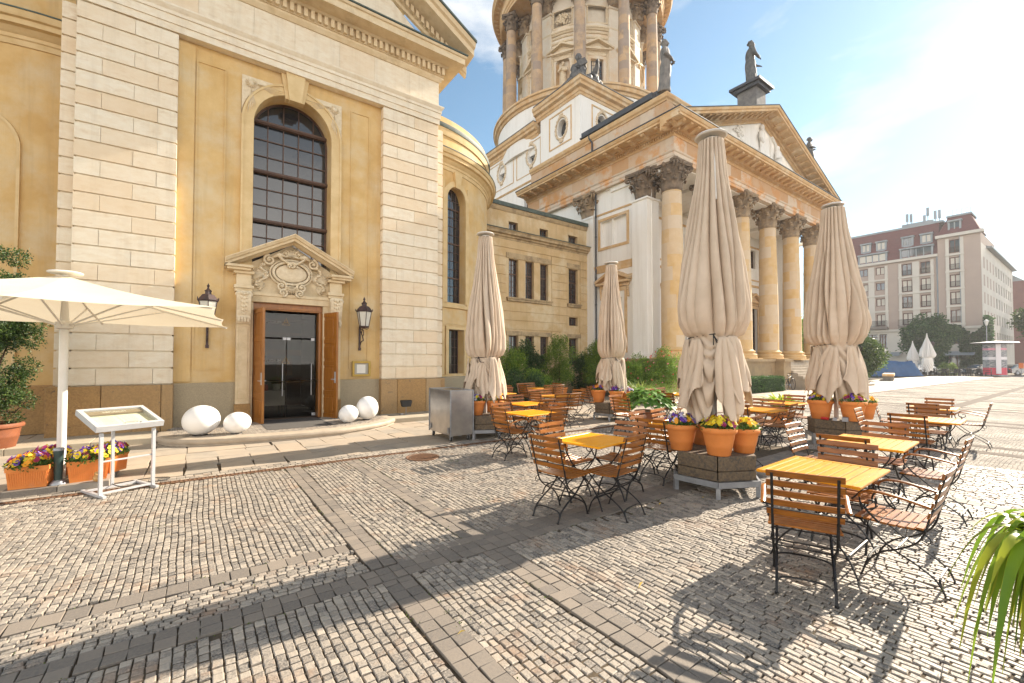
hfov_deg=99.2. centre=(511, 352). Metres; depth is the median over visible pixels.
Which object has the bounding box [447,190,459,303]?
window
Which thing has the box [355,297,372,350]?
wall lantern
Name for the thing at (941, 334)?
street tree
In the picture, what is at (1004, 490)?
cobble setts
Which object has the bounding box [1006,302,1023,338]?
street tree
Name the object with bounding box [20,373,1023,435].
ground
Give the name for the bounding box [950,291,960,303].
window
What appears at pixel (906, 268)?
window
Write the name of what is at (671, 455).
cobble setts
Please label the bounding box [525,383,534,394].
folding chair
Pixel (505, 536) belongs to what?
paver band
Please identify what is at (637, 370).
rose bush
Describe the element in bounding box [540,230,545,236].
window
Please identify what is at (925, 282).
window
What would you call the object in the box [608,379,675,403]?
ornamental grass
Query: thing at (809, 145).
robed statue
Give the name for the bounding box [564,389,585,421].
folding chair
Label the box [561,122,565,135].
round window
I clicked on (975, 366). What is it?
parked car
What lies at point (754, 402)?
folding chair
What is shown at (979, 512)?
cobble setts
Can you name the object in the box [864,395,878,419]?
flower pot
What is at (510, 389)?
folding chair
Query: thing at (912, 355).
white parasol
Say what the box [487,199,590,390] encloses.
annex wing
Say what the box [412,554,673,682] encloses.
cobble setts
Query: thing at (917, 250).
dormer window
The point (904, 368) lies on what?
tarpaulin stack
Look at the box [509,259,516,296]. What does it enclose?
window
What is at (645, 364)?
shrub
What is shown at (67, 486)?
parasol base slab
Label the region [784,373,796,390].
bicycle
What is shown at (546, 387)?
folding chair
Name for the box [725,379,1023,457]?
distant paver bands
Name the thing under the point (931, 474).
folding chair
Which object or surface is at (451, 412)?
steel cart
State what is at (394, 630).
cobble setts
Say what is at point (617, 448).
paver band
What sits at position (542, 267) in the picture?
window
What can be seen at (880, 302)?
window
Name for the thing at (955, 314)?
window
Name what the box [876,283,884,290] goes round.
window
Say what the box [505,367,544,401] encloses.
shrub
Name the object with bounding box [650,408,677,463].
folding chair
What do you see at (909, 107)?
sky
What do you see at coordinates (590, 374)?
potted thuja
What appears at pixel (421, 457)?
manhole cover
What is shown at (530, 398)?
folding chair
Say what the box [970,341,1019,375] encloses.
kiosk
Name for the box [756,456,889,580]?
folding table
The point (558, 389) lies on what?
folding chair
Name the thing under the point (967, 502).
paver band
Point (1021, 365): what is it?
litter bin
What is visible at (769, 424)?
folding chair
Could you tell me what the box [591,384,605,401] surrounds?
flower pot
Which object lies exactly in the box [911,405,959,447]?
folding table
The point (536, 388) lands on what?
folding table
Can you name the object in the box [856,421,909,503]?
folding chair
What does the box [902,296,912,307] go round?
window
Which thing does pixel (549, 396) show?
folding table
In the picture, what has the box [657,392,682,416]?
folding chair
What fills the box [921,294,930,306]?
window
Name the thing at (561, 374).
potted thuja
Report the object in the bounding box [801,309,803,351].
shrub
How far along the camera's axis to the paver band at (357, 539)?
4.40 m
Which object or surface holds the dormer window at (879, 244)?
in the corner hotel
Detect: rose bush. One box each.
[625,358,642,386]
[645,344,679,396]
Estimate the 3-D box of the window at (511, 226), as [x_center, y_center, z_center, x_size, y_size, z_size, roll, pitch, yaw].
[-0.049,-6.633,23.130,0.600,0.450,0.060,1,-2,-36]
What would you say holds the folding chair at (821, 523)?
on the cobble setts at (674, 566)
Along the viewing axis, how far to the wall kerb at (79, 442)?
8.49 m
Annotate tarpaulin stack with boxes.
[872,361,924,376]
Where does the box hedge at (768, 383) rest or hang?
on the pavement slabs at (881, 385)
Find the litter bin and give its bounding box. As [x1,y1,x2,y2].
[1019,363,1023,375]
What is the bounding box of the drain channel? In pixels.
[0,380,971,504]
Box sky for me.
[404,0,1023,317]
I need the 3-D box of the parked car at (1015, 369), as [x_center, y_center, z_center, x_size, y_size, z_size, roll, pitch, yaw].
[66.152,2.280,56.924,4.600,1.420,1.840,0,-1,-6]
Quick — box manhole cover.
[406,453,438,461]
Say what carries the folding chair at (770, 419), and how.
on the plaza paving
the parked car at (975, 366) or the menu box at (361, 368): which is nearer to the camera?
the menu box at (361, 368)
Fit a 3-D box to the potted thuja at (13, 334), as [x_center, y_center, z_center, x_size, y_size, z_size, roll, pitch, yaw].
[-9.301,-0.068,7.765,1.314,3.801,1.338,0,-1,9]
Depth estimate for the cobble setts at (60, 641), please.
2.87 m
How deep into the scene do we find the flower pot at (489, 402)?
9.57 m
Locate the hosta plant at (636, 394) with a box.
[620,387,676,424]
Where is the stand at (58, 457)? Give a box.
[48,447,66,485]
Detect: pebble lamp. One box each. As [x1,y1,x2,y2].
[181,405,220,435]
[223,412,251,433]
[338,405,357,422]
[356,396,377,419]
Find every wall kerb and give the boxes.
[0,430,157,456]
[379,411,428,422]
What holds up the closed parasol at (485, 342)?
on the parasol stand at (483, 422)
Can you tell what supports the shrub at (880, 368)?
on the ground at (870, 378)
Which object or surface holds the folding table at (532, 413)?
on the cobble setts at (511, 477)
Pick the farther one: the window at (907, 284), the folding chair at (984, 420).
the window at (907, 284)
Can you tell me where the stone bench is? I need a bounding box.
[882,373,894,380]
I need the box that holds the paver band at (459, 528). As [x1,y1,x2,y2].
[344,459,482,540]
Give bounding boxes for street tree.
[895,312,962,360]
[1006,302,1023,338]
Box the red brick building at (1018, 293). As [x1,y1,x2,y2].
[1012,275,1023,363]
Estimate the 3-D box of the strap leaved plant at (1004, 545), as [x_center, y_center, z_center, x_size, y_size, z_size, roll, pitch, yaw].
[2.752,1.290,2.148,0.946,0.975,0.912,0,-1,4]
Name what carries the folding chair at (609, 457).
on the cobble setts at (511, 477)
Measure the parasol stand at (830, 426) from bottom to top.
0.500 m
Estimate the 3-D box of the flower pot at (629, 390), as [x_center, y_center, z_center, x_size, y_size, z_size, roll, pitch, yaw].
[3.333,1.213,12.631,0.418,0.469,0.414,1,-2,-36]
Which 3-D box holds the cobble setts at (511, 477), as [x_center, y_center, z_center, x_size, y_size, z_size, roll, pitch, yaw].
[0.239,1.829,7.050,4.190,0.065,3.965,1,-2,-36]
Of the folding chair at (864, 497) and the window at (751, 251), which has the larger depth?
the window at (751, 251)
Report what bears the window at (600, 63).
in the domed church with portico
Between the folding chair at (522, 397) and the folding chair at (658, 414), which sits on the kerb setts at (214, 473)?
the folding chair at (522, 397)
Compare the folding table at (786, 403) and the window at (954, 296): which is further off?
the window at (954, 296)
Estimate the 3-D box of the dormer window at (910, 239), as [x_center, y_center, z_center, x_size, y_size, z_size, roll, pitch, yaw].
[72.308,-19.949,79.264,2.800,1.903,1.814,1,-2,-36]
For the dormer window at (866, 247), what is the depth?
83.43 m
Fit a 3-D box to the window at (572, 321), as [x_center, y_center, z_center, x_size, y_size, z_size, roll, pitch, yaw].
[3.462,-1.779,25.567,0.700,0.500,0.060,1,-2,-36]
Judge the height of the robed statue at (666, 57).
2.816 m
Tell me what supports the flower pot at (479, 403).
on the parasol stand at (483, 422)
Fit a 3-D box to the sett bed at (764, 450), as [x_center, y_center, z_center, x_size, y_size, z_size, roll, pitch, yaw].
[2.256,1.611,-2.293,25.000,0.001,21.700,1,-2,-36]
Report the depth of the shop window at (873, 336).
82.02 m
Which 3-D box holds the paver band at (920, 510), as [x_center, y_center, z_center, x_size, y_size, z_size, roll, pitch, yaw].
[4.545,1.785,4.864,0.230,0.051,3.884,1,-2,-36]
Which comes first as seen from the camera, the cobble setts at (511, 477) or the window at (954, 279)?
the cobble setts at (511, 477)
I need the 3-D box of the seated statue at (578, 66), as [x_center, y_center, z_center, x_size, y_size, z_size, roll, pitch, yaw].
[4.903,-20.052,31.348,3.234,2.830,2.850,0,-1,9]
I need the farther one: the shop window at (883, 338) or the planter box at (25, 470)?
the shop window at (883, 338)
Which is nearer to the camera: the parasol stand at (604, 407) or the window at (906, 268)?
the parasol stand at (604, 407)
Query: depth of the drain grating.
7.11 m
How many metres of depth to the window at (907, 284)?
78.21 m
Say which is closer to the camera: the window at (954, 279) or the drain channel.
the drain channel
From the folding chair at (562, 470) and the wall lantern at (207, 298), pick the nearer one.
the folding chair at (562, 470)
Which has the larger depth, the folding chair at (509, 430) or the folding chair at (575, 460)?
the folding chair at (509, 430)
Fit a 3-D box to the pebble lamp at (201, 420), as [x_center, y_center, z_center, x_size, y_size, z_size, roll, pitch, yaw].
[-6.410,1.402,8.993,0.636,0.610,0.670,-1,-2,30]
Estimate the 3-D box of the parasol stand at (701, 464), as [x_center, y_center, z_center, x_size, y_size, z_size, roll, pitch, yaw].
[2.680,1.536,5.769,1.048,0.500,1.149,1,-2,-36]
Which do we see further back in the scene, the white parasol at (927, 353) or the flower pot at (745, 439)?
the white parasol at (927, 353)
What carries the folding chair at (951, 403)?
on the distant paver bands at (973, 401)
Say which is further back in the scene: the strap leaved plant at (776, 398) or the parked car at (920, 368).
the parked car at (920, 368)
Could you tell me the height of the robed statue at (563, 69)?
2.403 m
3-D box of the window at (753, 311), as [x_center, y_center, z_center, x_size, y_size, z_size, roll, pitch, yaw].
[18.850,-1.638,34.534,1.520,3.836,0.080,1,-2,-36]
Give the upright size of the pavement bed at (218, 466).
0.001 m
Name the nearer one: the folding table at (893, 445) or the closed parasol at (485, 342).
the folding table at (893, 445)
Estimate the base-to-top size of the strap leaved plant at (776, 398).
0.898 m
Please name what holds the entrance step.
on the pavement slabs at (170, 461)
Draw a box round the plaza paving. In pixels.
[566,374,1023,471]
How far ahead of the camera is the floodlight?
12.73 m
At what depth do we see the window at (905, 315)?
78.15 m
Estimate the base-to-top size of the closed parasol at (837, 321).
4.800 m
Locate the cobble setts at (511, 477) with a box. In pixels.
[359,437,690,532]
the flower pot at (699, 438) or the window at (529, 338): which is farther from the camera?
the window at (529, 338)
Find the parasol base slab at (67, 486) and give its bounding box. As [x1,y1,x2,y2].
[0,471,118,498]
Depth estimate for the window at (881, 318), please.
81.06 m
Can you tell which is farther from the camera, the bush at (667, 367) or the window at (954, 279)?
the window at (954, 279)
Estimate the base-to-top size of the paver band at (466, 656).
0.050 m
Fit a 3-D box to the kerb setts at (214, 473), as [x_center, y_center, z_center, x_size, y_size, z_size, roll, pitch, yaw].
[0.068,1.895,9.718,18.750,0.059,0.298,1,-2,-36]
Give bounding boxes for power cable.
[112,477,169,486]
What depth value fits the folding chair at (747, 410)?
7.89 m
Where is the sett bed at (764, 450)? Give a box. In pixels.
[0,436,1023,682]
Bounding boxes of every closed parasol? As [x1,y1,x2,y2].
[463,231,506,412]
[596,261,627,393]
[677,128,752,426]
[803,202,871,418]
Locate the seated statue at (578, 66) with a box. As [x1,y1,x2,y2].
[562,53,602,84]
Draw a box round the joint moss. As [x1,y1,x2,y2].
[13,438,728,679]
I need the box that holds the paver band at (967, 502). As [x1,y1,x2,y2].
[877,484,1022,514]
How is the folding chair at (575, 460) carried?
on the cobble setts at (511, 477)
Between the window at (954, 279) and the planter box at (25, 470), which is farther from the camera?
the window at (954, 279)
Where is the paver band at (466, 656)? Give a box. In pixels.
[382,575,517,682]
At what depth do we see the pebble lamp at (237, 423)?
9.03 m
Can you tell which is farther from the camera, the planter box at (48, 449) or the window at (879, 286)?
the window at (879, 286)
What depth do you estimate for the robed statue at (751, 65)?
27.04 m
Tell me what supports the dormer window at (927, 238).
in the corner hotel
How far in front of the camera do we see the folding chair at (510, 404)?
9.26 m
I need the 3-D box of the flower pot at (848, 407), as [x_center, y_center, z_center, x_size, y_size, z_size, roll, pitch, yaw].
[6.715,1.071,8.601,0.494,0.563,0.503,1,-2,-36]
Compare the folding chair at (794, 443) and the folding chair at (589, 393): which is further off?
the folding chair at (589, 393)
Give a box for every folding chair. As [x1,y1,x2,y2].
[489,407,528,460]
[490,402,525,453]
[497,398,528,441]
[503,387,512,401]
[508,394,534,434]
[516,383,533,406]
[518,385,536,409]
[523,399,555,441]
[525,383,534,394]
[528,389,551,416]
[528,392,548,423]
[528,433,590,524]
[529,407,568,456]
[531,402,566,449]
[537,385,554,409]
[538,421,592,502]
[540,388,552,401]
[543,393,569,427]
[549,385,564,401]
[563,393,580,427]
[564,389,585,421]
[580,388,601,417]
[586,433,647,522]
[587,386,605,412]
[596,420,647,500]
[608,394,638,432]
[611,397,638,436]
[628,410,672,473]
[635,417,680,485]
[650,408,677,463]
[656,387,677,412]
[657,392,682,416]
[739,416,756,425]
[740,405,758,450]
[741,398,763,442]
[752,396,776,435]
[756,399,784,445]
[756,413,766,475]
[760,469,852,608]
[763,403,797,451]
[776,394,805,433]
[784,422,831,504]
[791,413,816,439]
[804,439,880,554]
[816,433,878,524]
[854,407,900,456]
[854,464,958,599]
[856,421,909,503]
[874,398,907,435]
[887,413,935,470]
[899,435,974,526]
[906,402,941,448]
[912,405,949,459]
[923,398,954,442]
[954,402,993,449]
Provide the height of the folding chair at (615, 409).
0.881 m
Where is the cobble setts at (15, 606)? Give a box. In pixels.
[0,469,346,625]
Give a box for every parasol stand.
[460,412,508,439]
[593,401,628,420]
[673,443,760,499]
[804,416,868,443]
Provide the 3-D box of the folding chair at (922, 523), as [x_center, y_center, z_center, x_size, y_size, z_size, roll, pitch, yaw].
[3.028,1.291,3.349,0.552,0.881,0.544,1,-2,-37]
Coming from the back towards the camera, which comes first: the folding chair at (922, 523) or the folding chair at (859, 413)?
the folding chair at (859, 413)
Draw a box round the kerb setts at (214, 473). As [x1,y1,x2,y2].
[0,410,722,502]
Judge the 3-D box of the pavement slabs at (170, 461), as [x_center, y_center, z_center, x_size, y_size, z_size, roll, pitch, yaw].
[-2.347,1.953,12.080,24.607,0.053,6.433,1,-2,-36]
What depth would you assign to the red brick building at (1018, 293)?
92.66 m
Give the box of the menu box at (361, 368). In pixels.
[352,361,370,375]
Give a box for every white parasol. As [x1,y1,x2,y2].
[906,341,918,367]
[919,333,935,375]
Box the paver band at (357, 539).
[285,467,395,570]
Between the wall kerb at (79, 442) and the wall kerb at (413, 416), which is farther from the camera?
the wall kerb at (413, 416)
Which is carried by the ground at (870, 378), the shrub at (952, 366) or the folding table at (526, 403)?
the shrub at (952, 366)
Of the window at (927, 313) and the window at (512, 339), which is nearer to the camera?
the window at (512, 339)
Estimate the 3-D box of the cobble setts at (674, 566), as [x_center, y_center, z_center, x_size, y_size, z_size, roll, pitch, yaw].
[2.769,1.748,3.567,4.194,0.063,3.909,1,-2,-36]
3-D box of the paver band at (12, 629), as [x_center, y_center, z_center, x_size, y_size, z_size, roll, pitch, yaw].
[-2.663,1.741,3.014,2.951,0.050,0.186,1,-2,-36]
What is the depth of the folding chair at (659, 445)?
5.98 m
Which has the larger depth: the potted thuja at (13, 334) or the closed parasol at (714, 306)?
the potted thuja at (13, 334)
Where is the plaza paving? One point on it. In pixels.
(1005, 437)
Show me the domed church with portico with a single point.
(611, 160)
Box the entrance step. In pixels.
[156,415,394,446]
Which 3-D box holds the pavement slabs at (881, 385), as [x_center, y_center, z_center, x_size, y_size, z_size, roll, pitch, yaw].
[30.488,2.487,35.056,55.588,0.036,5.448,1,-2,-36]
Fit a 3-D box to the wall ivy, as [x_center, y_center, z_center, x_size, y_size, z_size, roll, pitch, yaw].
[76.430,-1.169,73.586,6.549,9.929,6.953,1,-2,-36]
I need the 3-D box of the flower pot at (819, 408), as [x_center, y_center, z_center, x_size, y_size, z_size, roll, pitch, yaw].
[6.355,1.078,8.960,0.505,0.566,0.505,1,-2,-36]
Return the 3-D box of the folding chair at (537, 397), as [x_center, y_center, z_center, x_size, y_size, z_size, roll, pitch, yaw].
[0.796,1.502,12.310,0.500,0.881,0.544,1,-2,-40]
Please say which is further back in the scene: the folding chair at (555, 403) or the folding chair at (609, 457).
the folding chair at (555, 403)
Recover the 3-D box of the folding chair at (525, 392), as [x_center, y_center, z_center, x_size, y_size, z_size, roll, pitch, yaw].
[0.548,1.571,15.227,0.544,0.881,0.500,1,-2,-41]
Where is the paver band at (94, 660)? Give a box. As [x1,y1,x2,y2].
[0,564,407,682]
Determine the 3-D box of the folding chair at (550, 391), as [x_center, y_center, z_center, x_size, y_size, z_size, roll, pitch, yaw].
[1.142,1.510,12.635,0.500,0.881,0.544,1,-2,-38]
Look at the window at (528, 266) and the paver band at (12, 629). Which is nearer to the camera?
the paver band at (12, 629)
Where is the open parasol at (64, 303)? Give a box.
[0,269,228,477]
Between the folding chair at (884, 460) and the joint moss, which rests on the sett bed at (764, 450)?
the joint moss
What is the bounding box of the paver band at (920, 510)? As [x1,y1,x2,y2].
[758,475,1003,528]
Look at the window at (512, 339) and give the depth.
23.05 m
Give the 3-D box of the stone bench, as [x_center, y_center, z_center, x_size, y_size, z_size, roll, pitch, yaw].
[35.325,2.301,40.826,0.800,0.620,5.800,-1,-2,42]
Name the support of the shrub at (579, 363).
on the ground at (870, 378)
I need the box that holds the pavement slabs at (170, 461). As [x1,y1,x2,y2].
[0,396,722,492]
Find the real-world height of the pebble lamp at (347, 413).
0.440 m
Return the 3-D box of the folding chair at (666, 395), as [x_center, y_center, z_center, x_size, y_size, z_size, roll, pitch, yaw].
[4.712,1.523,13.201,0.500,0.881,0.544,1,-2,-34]
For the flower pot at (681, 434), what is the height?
0.495 m
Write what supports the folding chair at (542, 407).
on the cobble setts at (511, 477)
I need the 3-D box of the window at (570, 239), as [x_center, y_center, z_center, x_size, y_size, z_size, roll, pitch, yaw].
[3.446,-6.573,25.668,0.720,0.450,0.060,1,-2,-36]
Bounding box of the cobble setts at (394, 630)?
[53,584,460,682]
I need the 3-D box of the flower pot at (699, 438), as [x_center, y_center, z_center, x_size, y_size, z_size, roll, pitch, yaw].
[2.704,1.061,6.162,0.420,0.469,0.398,1,-2,-36]
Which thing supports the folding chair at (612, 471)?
on the cobble setts at (674, 566)
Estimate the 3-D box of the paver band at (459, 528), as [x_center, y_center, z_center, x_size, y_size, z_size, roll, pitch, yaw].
[-1.511,1.804,5.709,0.243,0.051,4.076,1,-2,-36]
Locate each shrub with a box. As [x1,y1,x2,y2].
[499,341,528,397]
[504,338,550,379]
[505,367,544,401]
[524,367,552,398]
[568,351,596,392]
[629,353,656,386]
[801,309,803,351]
[858,332,891,377]
[868,357,888,376]
[935,362,958,375]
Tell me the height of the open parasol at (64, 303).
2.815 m
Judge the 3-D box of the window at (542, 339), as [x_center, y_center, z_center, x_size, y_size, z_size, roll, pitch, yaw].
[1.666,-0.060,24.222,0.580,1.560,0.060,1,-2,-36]
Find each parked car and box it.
[918,364,939,373]
[961,364,982,374]
[1007,364,1023,374]
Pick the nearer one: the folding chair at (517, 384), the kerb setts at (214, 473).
the kerb setts at (214, 473)
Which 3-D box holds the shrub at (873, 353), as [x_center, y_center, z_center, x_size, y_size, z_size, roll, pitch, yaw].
[31.830,0.121,40.329,6.934,5.268,4.736,1,-2,-36]
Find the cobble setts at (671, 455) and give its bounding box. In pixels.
[565,433,677,458]
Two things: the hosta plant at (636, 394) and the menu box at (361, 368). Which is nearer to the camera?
the hosta plant at (636, 394)
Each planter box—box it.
[1,451,53,489]
[29,444,73,475]
[64,445,110,482]
[92,440,129,472]
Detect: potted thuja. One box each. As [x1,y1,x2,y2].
[0,245,52,448]
[541,334,580,398]
[581,340,600,395]
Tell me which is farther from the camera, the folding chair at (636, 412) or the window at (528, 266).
the window at (528, 266)
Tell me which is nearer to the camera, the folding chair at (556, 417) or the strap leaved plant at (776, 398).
the folding chair at (556, 417)
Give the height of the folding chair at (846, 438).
0.881 m
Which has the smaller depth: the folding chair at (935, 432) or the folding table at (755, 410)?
the folding chair at (935, 432)
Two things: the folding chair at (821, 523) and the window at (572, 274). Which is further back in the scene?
the window at (572, 274)
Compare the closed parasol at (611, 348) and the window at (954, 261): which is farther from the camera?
the window at (954, 261)
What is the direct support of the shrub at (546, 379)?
on the ground at (870, 378)
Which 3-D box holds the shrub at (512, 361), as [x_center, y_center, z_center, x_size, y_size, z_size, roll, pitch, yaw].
[-0.321,0.940,20.101,2.222,3.089,2.055,0,-1,-3]
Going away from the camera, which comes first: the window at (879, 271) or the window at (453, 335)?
the window at (453, 335)
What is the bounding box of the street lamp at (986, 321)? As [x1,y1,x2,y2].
[983,319,988,341]
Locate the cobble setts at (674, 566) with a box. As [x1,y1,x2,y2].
[506,481,1023,682]
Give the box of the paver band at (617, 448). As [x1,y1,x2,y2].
[556,436,677,462]
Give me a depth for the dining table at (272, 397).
12.33 m
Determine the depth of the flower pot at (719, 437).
5.31 m
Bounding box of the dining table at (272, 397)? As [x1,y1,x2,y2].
[264,389,284,415]
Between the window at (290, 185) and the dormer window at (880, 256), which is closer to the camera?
the window at (290, 185)
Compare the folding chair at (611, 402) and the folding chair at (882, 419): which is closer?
the folding chair at (882, 419)
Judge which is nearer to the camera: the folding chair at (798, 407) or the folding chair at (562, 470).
the folding chair at (562, 470)
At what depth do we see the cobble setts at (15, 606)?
4.10 m
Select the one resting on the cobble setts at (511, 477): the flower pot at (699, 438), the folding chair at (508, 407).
the folding chair at (508, 407)
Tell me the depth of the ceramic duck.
5.67 m
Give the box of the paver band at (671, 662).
[483,546,733,682]
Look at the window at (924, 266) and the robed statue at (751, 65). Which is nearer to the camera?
the robed statue at (751, 65)
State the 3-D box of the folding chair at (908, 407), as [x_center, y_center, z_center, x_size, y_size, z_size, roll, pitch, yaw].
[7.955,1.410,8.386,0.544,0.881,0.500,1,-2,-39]
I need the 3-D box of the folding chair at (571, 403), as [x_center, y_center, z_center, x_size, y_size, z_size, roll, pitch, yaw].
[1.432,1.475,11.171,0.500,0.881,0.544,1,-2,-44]
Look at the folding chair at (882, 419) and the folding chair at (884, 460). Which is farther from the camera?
the folding chair at (882, 419)
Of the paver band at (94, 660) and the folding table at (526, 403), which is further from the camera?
the folding table at (526, 403)
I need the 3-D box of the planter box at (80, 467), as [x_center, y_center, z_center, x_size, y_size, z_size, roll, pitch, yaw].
[-5.692,1.481,5.869,0.500,0.443,0.493,1,-2,-42]
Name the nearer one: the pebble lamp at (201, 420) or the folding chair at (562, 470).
the folding chair at (562, 470)
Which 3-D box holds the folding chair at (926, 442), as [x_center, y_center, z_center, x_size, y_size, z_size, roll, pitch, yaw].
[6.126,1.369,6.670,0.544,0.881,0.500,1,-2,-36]
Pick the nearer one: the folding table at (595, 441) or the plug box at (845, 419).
the folding table at (595, 441)
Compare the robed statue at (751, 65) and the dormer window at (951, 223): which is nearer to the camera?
the robed statue at (751, 65)
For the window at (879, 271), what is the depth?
81.28 m
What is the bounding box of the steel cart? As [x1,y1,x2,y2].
[429,387,473,441]
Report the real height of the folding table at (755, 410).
0.740 m
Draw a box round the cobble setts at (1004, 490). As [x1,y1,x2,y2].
[804,452,1023,508]
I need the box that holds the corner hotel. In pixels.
[851,207,1016,369]
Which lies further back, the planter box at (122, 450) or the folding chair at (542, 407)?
the folding chair at (542, 407)
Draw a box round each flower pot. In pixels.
[474,394,485,414]
[487,395,504,414]
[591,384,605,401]
[609,386,623,400]
[622,387,633,397]
[663,411,698,450]
[694,420,704,444]
[700,414,738,456]
[733,417,761,453]
[806,391,834,418]
[838,393,867,421]
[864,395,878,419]
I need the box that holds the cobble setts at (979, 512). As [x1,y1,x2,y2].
[756,471,1019,523]
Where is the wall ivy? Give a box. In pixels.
[934,315,995,368]
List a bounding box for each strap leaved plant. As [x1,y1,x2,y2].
[757,392,802,423]
[941,509,1023,682]
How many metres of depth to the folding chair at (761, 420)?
6.55 m
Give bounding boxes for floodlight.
[400,400,411,414]
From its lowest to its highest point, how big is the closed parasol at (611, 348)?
4.450 m
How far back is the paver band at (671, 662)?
2.73 m
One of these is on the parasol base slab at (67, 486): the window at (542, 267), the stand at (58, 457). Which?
the stand at (58, 457)
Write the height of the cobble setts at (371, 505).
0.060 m
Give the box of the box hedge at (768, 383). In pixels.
[751,375,785,393]
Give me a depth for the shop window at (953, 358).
73.29 m
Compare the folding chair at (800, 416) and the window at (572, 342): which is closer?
the folding chair at (800, 416)
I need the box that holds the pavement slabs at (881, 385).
[674,376,992,405]
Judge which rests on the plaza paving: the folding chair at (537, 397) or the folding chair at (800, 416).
the folding chair at (800, 416)
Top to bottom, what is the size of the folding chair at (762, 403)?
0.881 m
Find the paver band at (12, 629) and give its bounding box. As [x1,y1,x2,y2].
[0,545,348,638]
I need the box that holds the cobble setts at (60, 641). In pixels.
[0,550,369,676]
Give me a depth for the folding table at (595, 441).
5.11 m
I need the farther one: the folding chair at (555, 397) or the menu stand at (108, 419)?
the folding chair at (555, 397)
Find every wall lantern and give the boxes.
[197,283,218,347]
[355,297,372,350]
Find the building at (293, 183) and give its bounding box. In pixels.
[0,0,495,437]
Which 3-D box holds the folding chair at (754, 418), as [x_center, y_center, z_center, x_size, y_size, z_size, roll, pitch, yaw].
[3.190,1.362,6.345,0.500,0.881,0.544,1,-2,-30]
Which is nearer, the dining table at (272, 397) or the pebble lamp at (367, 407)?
the pebble lamp at (367, 407)
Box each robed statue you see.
[558,61,567,84]
[657,39,675,93]
[745,40,761,80]
[806,137,815,155]
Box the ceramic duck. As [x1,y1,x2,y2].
[92,471,97,481]
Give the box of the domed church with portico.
[486,0,874,397]
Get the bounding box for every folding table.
[503,409,554,456]
[509,401,542,438]
[524,387,552,407]
[542,395,571,421]
[559,432,634,511]
[648,419,694,477]
[743,407,788,450]
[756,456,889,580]
[765,401,807,434]
[827,434,918,508]
[901,417,966,465]
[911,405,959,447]
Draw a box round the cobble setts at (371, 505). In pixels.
[303,461,459,560]
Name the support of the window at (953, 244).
in the corner hotel
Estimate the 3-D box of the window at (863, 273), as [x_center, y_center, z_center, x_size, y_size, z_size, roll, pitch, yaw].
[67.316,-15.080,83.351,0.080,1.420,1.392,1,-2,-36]
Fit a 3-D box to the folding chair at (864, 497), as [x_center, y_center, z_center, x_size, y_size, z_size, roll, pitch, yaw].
[3.064,1.307,4.035,0.544,0.881,0.552,1,-2,-43]
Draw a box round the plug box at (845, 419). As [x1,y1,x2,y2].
[821,417,848,421]
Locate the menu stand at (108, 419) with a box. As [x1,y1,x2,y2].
[75,405,163,498]
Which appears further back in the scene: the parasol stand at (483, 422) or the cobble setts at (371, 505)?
the parasol stand at (483, 422)
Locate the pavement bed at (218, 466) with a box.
[146,442,288,480]
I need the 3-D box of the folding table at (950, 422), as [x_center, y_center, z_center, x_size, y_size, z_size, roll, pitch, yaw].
[6.772,1.448,7.014,0.860,0.740,0.720,1,-2,-39]
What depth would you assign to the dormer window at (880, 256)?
82.02 m
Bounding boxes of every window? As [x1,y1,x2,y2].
[252,104,327,268]
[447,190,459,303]
[449,330,457,373]
[509,223,515,229]
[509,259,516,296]
[509,336,515,354]
[525,262,531,298]
[525,336,531,363]
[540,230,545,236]
[540,265,545,300]
[540,337,545,364]
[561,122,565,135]
[568,236,574,242]
[569,270,575,303]
[569,318,575,325]
[569,338,575,364]
[591,61,601,80]
[751,251,752,268]
[752,309,754,350]
[857,251,888,264]
[859,269,867,276]
[860,243,871,253]
[869,335,877,341]
[875,240,887,251]
[876,267,884,274]
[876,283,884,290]
[876,298,884,305]
[876,314,885,325]
[880,334,886,347]
[899,244,933,258]
[900,235,914,246]
[901,263,911,275]
[902,280,911,291]
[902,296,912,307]
[903,313,912,324]
[919,232,933,243]
[920,261,929,273]
[920,278,930,289]
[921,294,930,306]
[921,312,930,321]
[946,218,962,229]
[949,239,958,252]
[949,257,959,269]
[949,355,959,369]
[950,274,959,286]
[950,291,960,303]
[950,309,960,321]
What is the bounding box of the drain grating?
[3,412,720,503]
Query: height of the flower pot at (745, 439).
0.458 m
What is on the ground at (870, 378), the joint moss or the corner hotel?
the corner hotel
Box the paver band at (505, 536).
[393,451,807,575]
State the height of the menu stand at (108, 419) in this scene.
1.052 m
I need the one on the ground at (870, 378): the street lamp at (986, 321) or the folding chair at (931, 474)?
the street lamp at (986, 321)
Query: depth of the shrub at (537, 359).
21.25 m
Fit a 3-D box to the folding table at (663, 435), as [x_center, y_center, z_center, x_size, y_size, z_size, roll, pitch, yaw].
[2.601,1.439,6.629,0.760,0.740,0.700,1,-2,-41]
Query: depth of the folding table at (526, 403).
9.72 m

